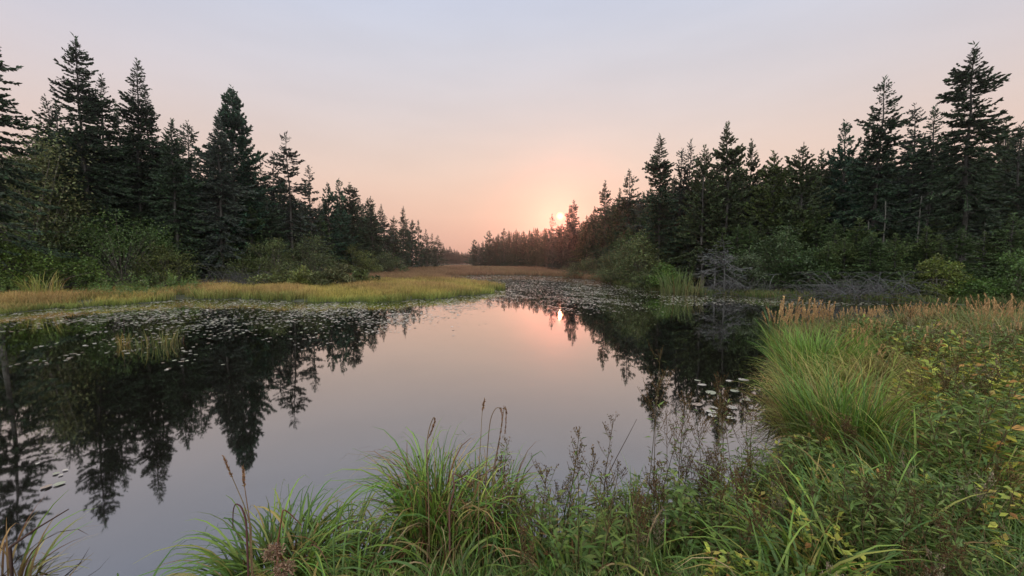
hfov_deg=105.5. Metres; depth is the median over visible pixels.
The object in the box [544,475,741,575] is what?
sedge clump
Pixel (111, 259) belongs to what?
shrub
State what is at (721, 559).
leafy weed
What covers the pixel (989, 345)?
reed grass
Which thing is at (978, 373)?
goldenrod
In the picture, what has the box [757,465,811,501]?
leafy weed
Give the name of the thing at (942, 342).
leafy weed
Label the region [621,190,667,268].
spruce tree
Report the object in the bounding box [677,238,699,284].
spruce tree
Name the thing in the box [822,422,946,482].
sedge clump
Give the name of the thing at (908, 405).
grass tuft
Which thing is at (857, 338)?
reed grass
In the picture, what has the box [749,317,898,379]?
sedge clump
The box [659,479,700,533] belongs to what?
leafy weed
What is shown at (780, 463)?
leafy weed
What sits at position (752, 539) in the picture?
leafy weed
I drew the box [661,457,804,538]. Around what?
sedge clump
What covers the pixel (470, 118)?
sky
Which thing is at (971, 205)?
cedar tree
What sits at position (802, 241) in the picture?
fir tree
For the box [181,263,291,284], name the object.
shrub
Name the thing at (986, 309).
reed grass
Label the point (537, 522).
goldenrod
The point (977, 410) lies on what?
leafy weed
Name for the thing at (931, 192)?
dead tree
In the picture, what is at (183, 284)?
marsh weed
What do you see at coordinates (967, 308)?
reed grass
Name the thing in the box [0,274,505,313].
marsh grass
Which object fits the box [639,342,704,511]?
goldenrod
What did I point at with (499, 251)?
spruce tree
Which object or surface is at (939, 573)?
goldenrod
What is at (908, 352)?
leafy weed
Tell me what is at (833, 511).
goldenrod
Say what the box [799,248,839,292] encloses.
fir tree
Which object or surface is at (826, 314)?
reed grass
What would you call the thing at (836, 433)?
goldenrod
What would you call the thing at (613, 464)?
twig
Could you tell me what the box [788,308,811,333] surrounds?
reed grass
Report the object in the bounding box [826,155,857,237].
fir tree
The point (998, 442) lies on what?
leafy weed
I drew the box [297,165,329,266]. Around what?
spruce tree
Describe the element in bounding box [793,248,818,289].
fir tree
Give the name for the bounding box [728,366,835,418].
grass tuft
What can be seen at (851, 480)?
leafy weed
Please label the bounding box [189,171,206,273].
fir tree
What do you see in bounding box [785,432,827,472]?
leafy weed
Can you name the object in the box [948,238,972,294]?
fir tree
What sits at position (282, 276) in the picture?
shrub
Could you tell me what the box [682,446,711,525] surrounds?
goldenrod
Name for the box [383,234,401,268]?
fir tree
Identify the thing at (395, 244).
spruce tree
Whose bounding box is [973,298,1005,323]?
reed grass
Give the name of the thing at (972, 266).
fir tree
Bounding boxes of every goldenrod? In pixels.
[476,436,513,527]
[497,464,554,560]
[512,504,549,554]
[513,501,538,575]
[531,427,598,544]
[552,471,578,538]
[591,414,627,521]
[613,495,647,540]
[634,459,670,545]
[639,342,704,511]
[639,505,667,565]
[653,390,726,503]
[669,439,721,522]
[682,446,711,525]
[691,387,750,498]
[691,443,749,530]
[706,375,766,486]
[710,452,774,575]
[713,371,768,484]
[717,460,747,520]
[737,446,798,542]
[763,466,801,528]
[768,481,825,550]
[774,477,821,538]
[801,491,847,558]
[805,411,859,474]
[806,409,859,467]
[820,562,846,575]
[846,469,888,515]
[852,462,927,563]
[880,501,951,563]
[897,535,963,575]
[899,449,1000,538]
[901,310,931,328]
[903,317,922,333]
[910,335,939,359]
[913,341,948,382]
[919,547,944,575]
[924,331,940,348]
[928,322,972,349]
[928,505,975,575]
[933,355,1006,431]
[939,327,970,345]
[942,357,1004,409]
[958,343,985,382]
[959,374,1023,438]
[979,340,1009,365]
[984,454,1023,531]
[987,335,1013,352]
[988,323,1014,359]
[994,324,1023,356]
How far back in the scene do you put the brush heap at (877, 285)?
20.19 m
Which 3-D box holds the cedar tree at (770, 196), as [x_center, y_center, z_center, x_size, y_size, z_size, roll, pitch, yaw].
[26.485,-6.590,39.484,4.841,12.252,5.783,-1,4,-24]
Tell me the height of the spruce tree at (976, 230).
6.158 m
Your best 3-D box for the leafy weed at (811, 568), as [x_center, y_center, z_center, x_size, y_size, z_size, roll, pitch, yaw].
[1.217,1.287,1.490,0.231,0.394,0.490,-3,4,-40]
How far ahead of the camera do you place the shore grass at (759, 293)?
20.75 m
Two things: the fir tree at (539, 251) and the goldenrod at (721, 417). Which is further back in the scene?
the fir tree at (539, 251)
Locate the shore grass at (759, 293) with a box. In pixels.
[604,279,1023,306]
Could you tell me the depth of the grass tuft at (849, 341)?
6.89 m
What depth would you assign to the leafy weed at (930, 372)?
3.92 m
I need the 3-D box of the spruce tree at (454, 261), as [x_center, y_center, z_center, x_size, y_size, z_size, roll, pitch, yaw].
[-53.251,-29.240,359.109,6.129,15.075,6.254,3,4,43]
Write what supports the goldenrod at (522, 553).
on the ground at (544, 276)
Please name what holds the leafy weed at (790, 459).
on the ground at (544, 276)
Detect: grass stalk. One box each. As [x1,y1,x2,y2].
[222,455,253,575]
[241,464,251,575]
[426,417,435,563]
[478,398,485,571]
[485,407,502,558]
[492,406,507,556]
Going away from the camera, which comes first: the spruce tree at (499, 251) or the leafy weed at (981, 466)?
the leafy weed at (981, 466)
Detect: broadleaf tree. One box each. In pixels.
[0,114,118,284]
[0,178,116,287]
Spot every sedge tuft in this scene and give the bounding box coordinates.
[114,332,132,345]
[131,327,177,349]
[167,331,184,342]
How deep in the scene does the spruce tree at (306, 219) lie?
46.75 m
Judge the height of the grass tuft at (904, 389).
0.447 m
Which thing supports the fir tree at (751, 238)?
on the ground at (544, 276)
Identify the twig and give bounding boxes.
[603,419,636,544]
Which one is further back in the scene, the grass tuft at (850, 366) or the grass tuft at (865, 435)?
the grass tuft at (850, 366)
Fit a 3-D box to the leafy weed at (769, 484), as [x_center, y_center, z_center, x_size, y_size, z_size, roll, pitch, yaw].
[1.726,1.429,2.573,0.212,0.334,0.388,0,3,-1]
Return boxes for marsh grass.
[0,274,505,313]
[347,265,628,281]
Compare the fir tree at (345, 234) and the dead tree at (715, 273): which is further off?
the fir tree at (345, 234)
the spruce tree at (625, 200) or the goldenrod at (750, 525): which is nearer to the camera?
the goldenrod at (750, 525)
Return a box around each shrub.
[0,229,56,290]
[0,230,116,290]
[8,231,84,288]
[35,231,117,286]
[38,208,215,286]
[124,242,202,287]
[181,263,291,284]
[207,252,272,281]
[229,237,307,278]
[245,267,308,284]
[278,231,343,277]
[287,265,315,284]
[304,270,333,285]
[321,263,355,284]
[335,242,382,273]
[350,267,379,282]
[367,250,411,272]
[557,256,608,277]
[589,246,635,281]
[595,229,674,284]
[627,269,665,290]
[643,262,685,289]
[718,252,772,291]
[729,220,837,291]
[765,245,853,292]
[883,279,943,296]
[911,253,978,297]
[945,271,1023,300]
[980,248,1023,297]
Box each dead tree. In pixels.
[693,240,752,295]
[693,249,736,294]
[879,201,893,260]
[899,196,929,268]
[914,191,946,260]
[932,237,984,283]
[971,206,1007,266]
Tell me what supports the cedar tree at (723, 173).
on the ground at (544, 276)
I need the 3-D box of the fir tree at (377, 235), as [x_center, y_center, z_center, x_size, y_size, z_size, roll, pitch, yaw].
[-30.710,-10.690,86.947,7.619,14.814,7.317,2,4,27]
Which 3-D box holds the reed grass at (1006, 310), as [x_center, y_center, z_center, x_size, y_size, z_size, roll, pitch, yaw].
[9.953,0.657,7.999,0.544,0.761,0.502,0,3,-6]
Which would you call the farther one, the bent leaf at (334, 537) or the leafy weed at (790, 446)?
the leafy weed at (790, 446)
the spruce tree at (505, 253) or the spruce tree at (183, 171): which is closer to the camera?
the spruce tree at (183, 171)
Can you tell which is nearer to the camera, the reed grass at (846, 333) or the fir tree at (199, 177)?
the reed grass at (846, 333)
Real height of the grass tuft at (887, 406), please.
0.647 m
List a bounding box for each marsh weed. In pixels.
[49,269,98,290]
[80,275,104,288]
[93,268,128,290]
[96,269,133,291]
[102,286,132,296]
[109,271,148,290]
[124,275,150,291]
[146,273,176,288]
[151,272,187,290]
[162,275,197,287]
[165,268,194,288]
[166,275,196,289]
[189,275,215,290]
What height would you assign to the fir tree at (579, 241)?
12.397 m
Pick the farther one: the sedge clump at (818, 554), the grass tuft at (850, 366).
the grass tuft at (850, 366)
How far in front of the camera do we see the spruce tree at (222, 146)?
34.63 m
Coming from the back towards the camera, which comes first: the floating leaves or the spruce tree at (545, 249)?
the spruce tree at (545, 249)
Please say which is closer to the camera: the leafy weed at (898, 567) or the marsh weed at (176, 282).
the leafy weed at (898, 567)
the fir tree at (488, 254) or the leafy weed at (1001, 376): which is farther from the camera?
the fir tree at (488, 254)
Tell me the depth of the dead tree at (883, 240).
25.75 m
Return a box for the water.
[0,275,1023,575]
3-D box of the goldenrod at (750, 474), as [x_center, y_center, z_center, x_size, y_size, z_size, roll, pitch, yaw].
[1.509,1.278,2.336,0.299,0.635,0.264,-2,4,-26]
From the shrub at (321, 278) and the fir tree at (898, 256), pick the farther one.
the shrub at (321, 278)
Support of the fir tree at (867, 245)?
on the ground at (544, 276)
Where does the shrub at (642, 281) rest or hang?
on the ground at (544, 276)
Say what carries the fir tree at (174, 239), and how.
on the ground at (544, 276)
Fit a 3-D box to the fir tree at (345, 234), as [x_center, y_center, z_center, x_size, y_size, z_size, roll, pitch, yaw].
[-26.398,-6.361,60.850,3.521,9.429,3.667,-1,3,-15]
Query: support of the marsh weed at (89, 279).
on the ground at (544, 276)
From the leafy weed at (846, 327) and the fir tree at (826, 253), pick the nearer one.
the leafy weed at (846, 327)
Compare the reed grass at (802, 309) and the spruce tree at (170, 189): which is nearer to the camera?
the reed grass at (802, 309)
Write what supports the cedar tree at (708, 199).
on the ground at (544, 276)
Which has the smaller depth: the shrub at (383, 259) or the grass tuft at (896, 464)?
the grass tuft at (896, 464)
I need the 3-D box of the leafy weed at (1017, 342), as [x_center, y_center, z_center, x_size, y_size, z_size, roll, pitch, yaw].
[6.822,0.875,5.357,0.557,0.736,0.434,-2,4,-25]
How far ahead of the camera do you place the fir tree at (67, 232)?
28.23 m
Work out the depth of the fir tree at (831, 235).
26.15 m
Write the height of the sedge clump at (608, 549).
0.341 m
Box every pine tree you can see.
[329,180,358,267]
[404,220,422,266]
[413,220,425,266]
[463,239,481,265]
[479,230,494,265]
[494,228,506,265]
[514,231,527,265]
[813,119,890,243]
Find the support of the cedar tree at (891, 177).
on the ground at (544, 276)
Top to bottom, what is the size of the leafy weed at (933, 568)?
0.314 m
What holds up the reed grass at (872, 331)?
on the ground at (544, 276)
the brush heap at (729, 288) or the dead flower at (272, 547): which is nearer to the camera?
the dead flower at (272, 547)
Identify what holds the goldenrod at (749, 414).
on the ground at (544, 276)
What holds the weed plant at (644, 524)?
on the ground at (544, 276)
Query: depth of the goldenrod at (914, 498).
2.00 m
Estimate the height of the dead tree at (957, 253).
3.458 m
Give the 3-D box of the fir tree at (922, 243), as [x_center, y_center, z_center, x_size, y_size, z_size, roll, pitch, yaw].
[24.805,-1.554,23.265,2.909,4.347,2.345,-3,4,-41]
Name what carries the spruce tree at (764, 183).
on the ground at (544, 276)
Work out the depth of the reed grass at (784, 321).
8.37 m
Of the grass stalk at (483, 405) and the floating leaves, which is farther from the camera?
the floating leaves
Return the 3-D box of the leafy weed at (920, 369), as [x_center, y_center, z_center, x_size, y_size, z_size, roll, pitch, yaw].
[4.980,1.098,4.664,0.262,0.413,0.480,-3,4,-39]
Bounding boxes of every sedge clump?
[0,493,99,575]
[117,540,182,575]
[135,475,395,575]
[237,476,433,575]
[288,521,442,575]
[301,504,448,575]
[320,418,521,569]
[353,494,537,575]
[371,450,559,575]
[414,440,573,573]
[481,471,639,573]
[488,505,654,575]
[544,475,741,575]
[554,464,661,559]
[577,452,703,560]
[641,468,780,560]
[660,458,926,575]
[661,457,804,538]
[665,454,956,575]
[677,451,961,575]
[693,457,784,522]
[732,437,938,566]
[737,350,903,450]
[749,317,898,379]
[752,334,867,403]
[753,443,810,496]
[757,351,988,464]
[758,420,930,486]
[759,383,1001,466]
[762,435,1022,573]
[765,413,945,479]
[789,402,1004,503]
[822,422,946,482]
[835,404,1023,497]
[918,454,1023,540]
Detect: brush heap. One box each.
[679,273,786,296]
[761,284,876,301]
[778,271,950,303]
[838,267,962,295]
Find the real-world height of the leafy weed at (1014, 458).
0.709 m
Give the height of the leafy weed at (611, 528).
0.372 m
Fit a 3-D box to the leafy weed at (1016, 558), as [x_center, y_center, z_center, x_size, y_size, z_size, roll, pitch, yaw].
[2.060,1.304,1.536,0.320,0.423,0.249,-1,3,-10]
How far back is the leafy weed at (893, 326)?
6.81 m
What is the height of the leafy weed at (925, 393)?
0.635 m
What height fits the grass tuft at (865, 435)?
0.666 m
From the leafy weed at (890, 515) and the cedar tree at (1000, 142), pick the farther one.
the cedar tree at (1000, 142)
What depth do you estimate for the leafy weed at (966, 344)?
5.45 m
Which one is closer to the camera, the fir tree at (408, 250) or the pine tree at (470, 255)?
the fir tree at (408, 250)
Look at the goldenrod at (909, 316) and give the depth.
7.00 m
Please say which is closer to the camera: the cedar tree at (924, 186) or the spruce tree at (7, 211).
the spruce tree at (7, 211)
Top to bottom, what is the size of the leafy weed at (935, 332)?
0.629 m
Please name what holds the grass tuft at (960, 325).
on the ground at (544, 276)
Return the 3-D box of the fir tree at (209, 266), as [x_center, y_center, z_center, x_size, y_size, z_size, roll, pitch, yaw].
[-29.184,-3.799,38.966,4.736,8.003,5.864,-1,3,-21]
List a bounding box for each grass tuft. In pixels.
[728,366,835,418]
[739,342,917,414]
[742,375,870,446]
[743,343,855,392]
[779,399,951,477]
[792,341,928,398]
[819,325,882,346]
[821,378,954,438]
[821,399,934,455]
[824,336,950,382]
[825,325,875,348]
[836,334,956,385]
[849,441,960,480]
[856,365,1003,422]
[859,328,915,357]
[860,326,897,354]
[870,373,927,404]
[872,348,968,388]
[874,354,997,393]
[875,362,951,398]
[887,422,1023,505]
[891,345,977,379]
[919,438,1023,510]
[920,316,1010,336]
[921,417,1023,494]
[946,315,998,332]
[947,311,1013,332]
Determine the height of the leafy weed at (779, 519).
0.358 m
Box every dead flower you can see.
[260,542,285,575]
[270,558,295,575]
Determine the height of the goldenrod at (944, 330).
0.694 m
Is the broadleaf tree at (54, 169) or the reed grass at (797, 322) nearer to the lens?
the reed grass at (797, 322)
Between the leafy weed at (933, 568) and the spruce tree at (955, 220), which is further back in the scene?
the spruce tree at (955, 220)
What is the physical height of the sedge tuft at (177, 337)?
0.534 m
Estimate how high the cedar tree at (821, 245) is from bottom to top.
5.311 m
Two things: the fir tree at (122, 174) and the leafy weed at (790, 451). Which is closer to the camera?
the leafy weed at (790, 451)
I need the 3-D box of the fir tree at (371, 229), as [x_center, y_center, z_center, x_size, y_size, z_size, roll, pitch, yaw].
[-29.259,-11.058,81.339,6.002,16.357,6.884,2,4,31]
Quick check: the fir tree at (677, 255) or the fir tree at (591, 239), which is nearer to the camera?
the fir tree at (677, 255)
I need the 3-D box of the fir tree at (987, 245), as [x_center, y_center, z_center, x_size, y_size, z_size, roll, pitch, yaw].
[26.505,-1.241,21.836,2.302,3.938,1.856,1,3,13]
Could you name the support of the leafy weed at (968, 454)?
on the ground at (544, 276)
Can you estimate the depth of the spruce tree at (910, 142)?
30.31 m
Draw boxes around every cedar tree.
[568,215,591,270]
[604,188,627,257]
[666,144,745,285]
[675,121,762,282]
[676,172,718,281]
[680,221,717,283]
[710,161,755,247]
[710,168,726,245]
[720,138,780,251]
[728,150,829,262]
[750,218,768,281]
[758,163,775,235]
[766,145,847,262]
[769,166,803,249]
[794,148,847,225]
[809,152,856,243]
[812,219,828,247]
[857,144,914,238]
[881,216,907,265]
[912,143,968,222]
[917,152,975,241]
[954,157,989,254]
[972,140,1023,241]
[992,121,1023,200]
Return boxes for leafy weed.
[503,489,587,571]
[529,514,601,575]
[560,472,646,575]
[576,500,631,541]
[586,505,624,562]
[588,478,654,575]
[594,481,640,541]
[627,473,663,541]
[633,469,702,567]
[649,481,742,571]
[656,467,723,537]
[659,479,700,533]
[668,472,701,527]
[689,471,729,519]
[699,469,754,560]
[702,541,767,575]
[703,506,794,575]
[710,482,742,536]
[729,445,776,512]
[733,437,793,515]
[745,473,789,527]
[752,485,792,539]
[756,435,845,486]
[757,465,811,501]
[759,443,801,503]
[761,497,872,575]
[763,487,791,541]
[764,437,842,493]
[772,430,832,468]
[776,436,818,474]
[782,440,821,492]
[782,466,868,567]
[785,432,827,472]
[790,560,814,575]
[791,500,862,573]
[794,459,840,503]
[811,435,856,487]
[822,453,925,563]
[827,465,894,556]
[828,483,921,575]
[828,558,875,575]
[829,318,863,344]
[831,325,869,345]
[832,314,866,343]
[837,570,879,575]
[839,462,882,501]
[842,317,888,338]
[846,501,907,565]
[853,484,927,563]
[860,317,889,350]
[861,318,908,344]
[862,539,905,575]
[866,317,899,345]
[869,461,961,569]
[870,326,906,354]
[871,323,913,344]
[874,330,906,374]
[882,335,963,371]
[882,478,930,533]
[884,326,926,358]
[886,359,987,419]
[892,338,926,371]
[892,467,1012,545]
[897,468,968,517]
[898,325,955,354]
[899,329,972,360]
[899,330,942,363]
[900,392,1023,504]
[901,361,953,388]
[901,401,979,468]
[903,358,966,400]
[904,401,972,450]
[904,470,963,519]
[906,340,936,364]
[906,382,990,437]
[910,501,1023,575]
[911,339,953,385]
[912,338,933,370]
[912,358,960,416]
[912,408,1023,489]
[913,319,957,340]
[917,444,1023,506]
[917,550,955,575]
[918,381,943,415]
[923,341,980,386]
[924,329,993,366]
[925,391,1006,474]
[927,384,1023,445]
[928,331,950,356]
[929,382,998,455]
[930,338,994,379]
[930,355,1014,401]
[931,472,1023,548]
[934,459,991,508]
[940,334,976,358]
[941,365,988,407]
[944,388,1023,490]
[948,392,1008,450]
[949,421,1012,466]
[950,334,989,361]
[951,337,1017,395]
[954,330,999,360]
[957,351,1010,386]
[957,367,1004,410]
[957,464,1016,514]
[960,363,1011,411]
[960,398,1023,469]
[970,431,1023,489]
[972,361,1023,408]
[974,478,1023,572]
[976,371,1023,427]
[977,355,1018,390]
[981,382,1023,419]
[983,324,1023,359]
[984,330,1023,376]
[986,379,1023,414]
[987,347,1022,386]
[993,386,1023,450]
[998,387,1023,424]
[1001,406,1023,465]
[1001,554,1023,575]
[1003,342,1023,393]
[1011,358,1023,399]
[1011,361,1023,409]
[1015,424,1023,472]
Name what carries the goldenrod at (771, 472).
on the ground at (544, 276)
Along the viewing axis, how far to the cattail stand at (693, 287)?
24.73 m
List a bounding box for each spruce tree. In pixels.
[0,47,79,291]
[11,94,76,205]
[19,98,102,280]
[23,33,150,285]
[73,73,159,278]
[99,58,181,279]
[105,106,136,175]
[121,83,194,281]
[139,118,221,281]
[156,134,196,278]
[173,111,258,280]
[178,130,197,276]
[183,84,288,264]
[190,160,200,274]
[227,159,264,247]
[239,160,269,248]
[244,196,300,269]
[255,168,295,271]
[259,130,316,272]
[262,151,294,242]
[287,198,323,271]
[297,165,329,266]
[315,183,359,267]
[356,196,370,262]
[360,216,372,269]
[377,203,392,255]
[378,213,395,267]
[386,225,403,266]
[389,218,407,268]
[397,218,414,265]
[405,226,423,267]
[416,229,435,266]
[416,243,424,266]
[423,243,429,266]
[428,234,438,266]
[439,248,446,264]
[452,249,456,263]
[472,245,475,265]
[476,245,482,265]
[480,243,488,264]
[481,243,484,265]
[491,237,498,265]
[496,239,502,265]
[503,231,510,265]
[503,241,507,264]
[505,234,515,265]
[513,236,519,266]
[517,233,526,266]
[523,234,532,266]
[527,228,537,266]
[539,229,548,265]
[540,214,559,268]
[544,227,554,267]
[548,224,566,269]
[558,210,576,268]
[564,199,579,266]
[572,229,579,264]
[588,182,614,269]
[598,201,617,265]
[606,169,640,266]
[616,191,643,236]
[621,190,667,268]
[650,179,676,238]
[655,148,693,282]
[662,181,678,234]
[664,138,699,263]
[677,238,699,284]
[688,211,728,285]
[752,166,776,207]
[823,75,945,265]
[849,148,878,231]
[876,172,907,241]
[877,175,912,237]
[880,102,946,257]
[887,102,970,243]
[908,41,1023,276]
[914,162,968,258]
[946,165,970,265]
[957,207,997,266]
[961,121,1023,260]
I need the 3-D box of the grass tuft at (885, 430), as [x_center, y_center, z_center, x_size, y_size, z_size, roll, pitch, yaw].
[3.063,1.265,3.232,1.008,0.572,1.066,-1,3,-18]
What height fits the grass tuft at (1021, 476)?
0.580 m
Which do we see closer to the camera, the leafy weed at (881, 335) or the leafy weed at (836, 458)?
the leafy weed at (836, 458)
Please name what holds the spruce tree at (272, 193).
on the ground at (544, 276)
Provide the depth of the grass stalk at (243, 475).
1.83 m
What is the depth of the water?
5.54 m
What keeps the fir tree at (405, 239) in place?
on the ground at (544, 276)
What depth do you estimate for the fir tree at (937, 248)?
22.69 m
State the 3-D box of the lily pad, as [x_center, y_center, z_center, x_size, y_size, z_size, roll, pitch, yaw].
[-3.938,1.700,3.382,0.065,0.001,0.078,4,5,18]
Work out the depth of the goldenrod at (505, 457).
2.60 m
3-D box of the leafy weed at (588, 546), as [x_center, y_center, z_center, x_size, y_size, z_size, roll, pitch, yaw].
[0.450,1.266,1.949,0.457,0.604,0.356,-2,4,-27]
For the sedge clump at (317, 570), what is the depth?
2.05 m
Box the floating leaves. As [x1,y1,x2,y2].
[0,275,887,333]
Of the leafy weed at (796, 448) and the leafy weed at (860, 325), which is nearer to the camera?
the leafy weed at (796, 448)
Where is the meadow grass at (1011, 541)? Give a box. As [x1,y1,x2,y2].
[306,300,1023,575]
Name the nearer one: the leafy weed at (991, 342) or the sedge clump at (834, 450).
the sedge clump at (834, 450)
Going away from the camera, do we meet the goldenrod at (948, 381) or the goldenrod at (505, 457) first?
the goldenrod at (505, 457)
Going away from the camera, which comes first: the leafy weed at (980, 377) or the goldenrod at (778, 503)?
the goldenrod at (778, 503)
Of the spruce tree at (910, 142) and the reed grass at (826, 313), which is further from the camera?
the spruce tree at (910, 142)
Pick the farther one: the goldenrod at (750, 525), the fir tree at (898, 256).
the fir tree at (898, 256)
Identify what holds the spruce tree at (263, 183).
on the ground at (544, 276)
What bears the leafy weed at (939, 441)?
on the ground at (544, 276)
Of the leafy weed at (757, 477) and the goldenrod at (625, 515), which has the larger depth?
the leafy weed at (757, 477)
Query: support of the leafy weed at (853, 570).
on the ground at (544, 276)
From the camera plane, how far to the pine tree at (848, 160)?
31.22 m
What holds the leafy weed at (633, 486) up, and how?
on the ground at (544, 276)
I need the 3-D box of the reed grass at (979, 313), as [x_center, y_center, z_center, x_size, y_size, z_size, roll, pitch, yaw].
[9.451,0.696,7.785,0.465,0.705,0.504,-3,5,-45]
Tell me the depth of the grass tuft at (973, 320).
7.83 m
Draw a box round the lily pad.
[54,481,65,485]
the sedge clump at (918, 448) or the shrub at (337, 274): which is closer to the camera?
the sedge clump at (918, 448)
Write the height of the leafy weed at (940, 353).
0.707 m
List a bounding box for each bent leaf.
[8,509,68,575]
[232,503,249,575]
[276,509,301,574]
[332,503,348,575]
[448,473,471,572]
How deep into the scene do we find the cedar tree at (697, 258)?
35.33 m
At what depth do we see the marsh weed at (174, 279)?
25.19 m
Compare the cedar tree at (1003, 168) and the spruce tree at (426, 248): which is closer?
the cedar tree at (1003, 168)
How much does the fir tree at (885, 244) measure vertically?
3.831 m
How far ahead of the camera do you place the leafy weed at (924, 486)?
2.27 m
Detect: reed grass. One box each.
[757,301,793,342]
[759,308,800,349]
[762,296,807,354]
[768,302,806,344]
[769,297,815,346]
[771,312,799,349]
[775,300,814,345]
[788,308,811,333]
[794,306,820,343]
[794,310,815,337]
[800,297,831,339]
[806,300,834,337]
[812,301,835,333]
[818,303,838,330]
[818,305,842,331]
[818,310,843,336]
[835,322,853,350]
[844,318,863,345]
[846,331,887,359]
[849,326,870,354]
[856,336,887,379]
[862,318,883,346]
[862,320,886,355]
[892,304,916,323]
[908,334,942,363]
[925,297,958,328]
[939,334,964,355]
[948,323,966,353]
[955,339,980,372]
[960,300,976,327]
[965,293,1011,326]
[968,305,985,326]
[970,294,999,323]
[971,316,995,348]
[972,305,1009,332]
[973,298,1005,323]
[981,300,994,319]
[985,299,1021,320]
[987,325,1010,348]
[988,338,1014,357]
[989,304,1014,328]
[993,293,1022,323]
[995,302,1010,320]
[997,297,1023,324]
[999,317,1022,341]
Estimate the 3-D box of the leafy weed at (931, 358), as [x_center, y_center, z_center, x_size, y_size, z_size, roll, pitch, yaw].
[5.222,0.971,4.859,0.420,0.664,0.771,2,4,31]
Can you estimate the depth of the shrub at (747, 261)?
25.41 m
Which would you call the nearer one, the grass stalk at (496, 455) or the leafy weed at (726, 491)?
the grass stalk at (496, 455)
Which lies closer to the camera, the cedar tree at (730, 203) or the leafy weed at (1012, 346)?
the leafy weed at (1012, 346)
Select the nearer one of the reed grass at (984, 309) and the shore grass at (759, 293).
the reed grass at (984, 309)
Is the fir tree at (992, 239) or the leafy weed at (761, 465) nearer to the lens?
the leafy weed at (761, 465)
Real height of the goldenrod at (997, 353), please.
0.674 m
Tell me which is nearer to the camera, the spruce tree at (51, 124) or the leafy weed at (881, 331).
the leafy weed at (881, 331)
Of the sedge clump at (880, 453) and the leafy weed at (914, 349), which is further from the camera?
the leafy weed at (914, 349)
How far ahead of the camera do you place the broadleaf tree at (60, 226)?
26.87 m
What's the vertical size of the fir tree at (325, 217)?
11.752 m
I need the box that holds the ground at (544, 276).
[4,264,1023,575]
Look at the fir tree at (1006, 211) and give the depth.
25.73 m
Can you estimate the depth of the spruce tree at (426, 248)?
132.08 m
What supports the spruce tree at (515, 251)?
on the ground at (544, 276)
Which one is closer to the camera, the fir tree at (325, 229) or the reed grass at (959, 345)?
the reed grass at (959, 345)
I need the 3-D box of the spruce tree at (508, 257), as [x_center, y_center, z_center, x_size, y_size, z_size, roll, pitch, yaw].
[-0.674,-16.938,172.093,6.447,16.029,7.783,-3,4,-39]
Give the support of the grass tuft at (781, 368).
on the ground at (544, 276)
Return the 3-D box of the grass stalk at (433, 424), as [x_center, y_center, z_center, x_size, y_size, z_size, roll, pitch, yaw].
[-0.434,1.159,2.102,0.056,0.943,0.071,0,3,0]
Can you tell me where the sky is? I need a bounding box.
[0,0,1023,263]
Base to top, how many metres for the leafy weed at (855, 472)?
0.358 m
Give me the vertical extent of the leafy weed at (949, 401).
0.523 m
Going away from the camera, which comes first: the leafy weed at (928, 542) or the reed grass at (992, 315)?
the leafy weed at (928, 542)
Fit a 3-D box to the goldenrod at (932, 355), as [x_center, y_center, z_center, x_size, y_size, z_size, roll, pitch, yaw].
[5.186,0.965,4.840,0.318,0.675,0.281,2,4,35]
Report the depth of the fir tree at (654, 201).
36.18 m
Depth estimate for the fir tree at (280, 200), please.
53.37 m
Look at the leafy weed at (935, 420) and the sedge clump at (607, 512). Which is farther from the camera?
the leafy weed at (935, 420)
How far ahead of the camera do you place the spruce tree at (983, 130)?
22.98 m
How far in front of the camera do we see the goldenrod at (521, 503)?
2.25 m
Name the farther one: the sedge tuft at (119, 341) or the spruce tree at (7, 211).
the spruce tree at (7, 211)
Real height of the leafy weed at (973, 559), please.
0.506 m
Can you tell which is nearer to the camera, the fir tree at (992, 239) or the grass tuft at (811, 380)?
the grass tuft at (811, 380)
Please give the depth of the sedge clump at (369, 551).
2.31 m
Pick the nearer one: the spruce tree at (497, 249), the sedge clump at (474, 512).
the sedge clump at (474, 512)
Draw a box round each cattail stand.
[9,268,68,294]
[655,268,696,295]
[677,277,705,295]
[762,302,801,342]
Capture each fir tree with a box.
[47,199,86,286]
[70,195,133,285]
[107,139,158,224]
[111,198,153,284]
[157,198,208,278]
[169,119,205,180]
[169,187,212,280]
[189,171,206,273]
[193,219,234,279]
[205,215,249,278]
[228,205,286,274]
[266,220,294,267]
[274,183,295,228]
[275,186,303,268]
[312,203,333,257]
[312,217,340,272]
[334,182,380,272]
[337,220,355,272]
[361,196,387,268]
[363,233,380,267]
[366,209,388,266]
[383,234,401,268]
[396,208,415,267]
[404,229,415,266]
[430,235,449,265]
[483,239,492,265]
[492,237,499,265]
[508,229,520,265]
[520,235,529,265]
[525,233,530,264]
[530,228,542,266]
[536,235,542,266]
[538,229,549,266]
[576,223,585,263]
[581,206,600,268]
[602,211,615,268]
[618,215,654,273]
[635,133,689,268]
[660,224,690,283]
[704,159,734,278]
[704,227,733,286]
[716,224,749,288]
[736,222,765,287]
[759,226,798,288]
[760,209,807,289]
[792,210,824,254]
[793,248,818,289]
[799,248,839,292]
[801,211,834,262]
[802,241,845,292]
[815,237,862,292]
[817,219,854,290]
[821,234,851,284]
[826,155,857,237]
[837,217,893,271]
[839,231,901,293]
[842,242,863,294]
[846,237,881,290]
[846,237,914,292]
[879,233,924,288]
[880,239,912,283]
[894,233,920,279]
[896,211,985,273]
[903,222,928,260]
[903,226,952,283]
[904,248,927,281]
[915,234,959,267]
[918,236,954,283]
[936,228,997,296]
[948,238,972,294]
[962,142,1000,213]
[968,231,1004,291]
[973,223,1011,267]
[977,212,1023,293]
[980,243,1007,281]
[981,197,1023,264]
[990,132,1022,169]
[997,129,1023,243]
[999,225,1023,290]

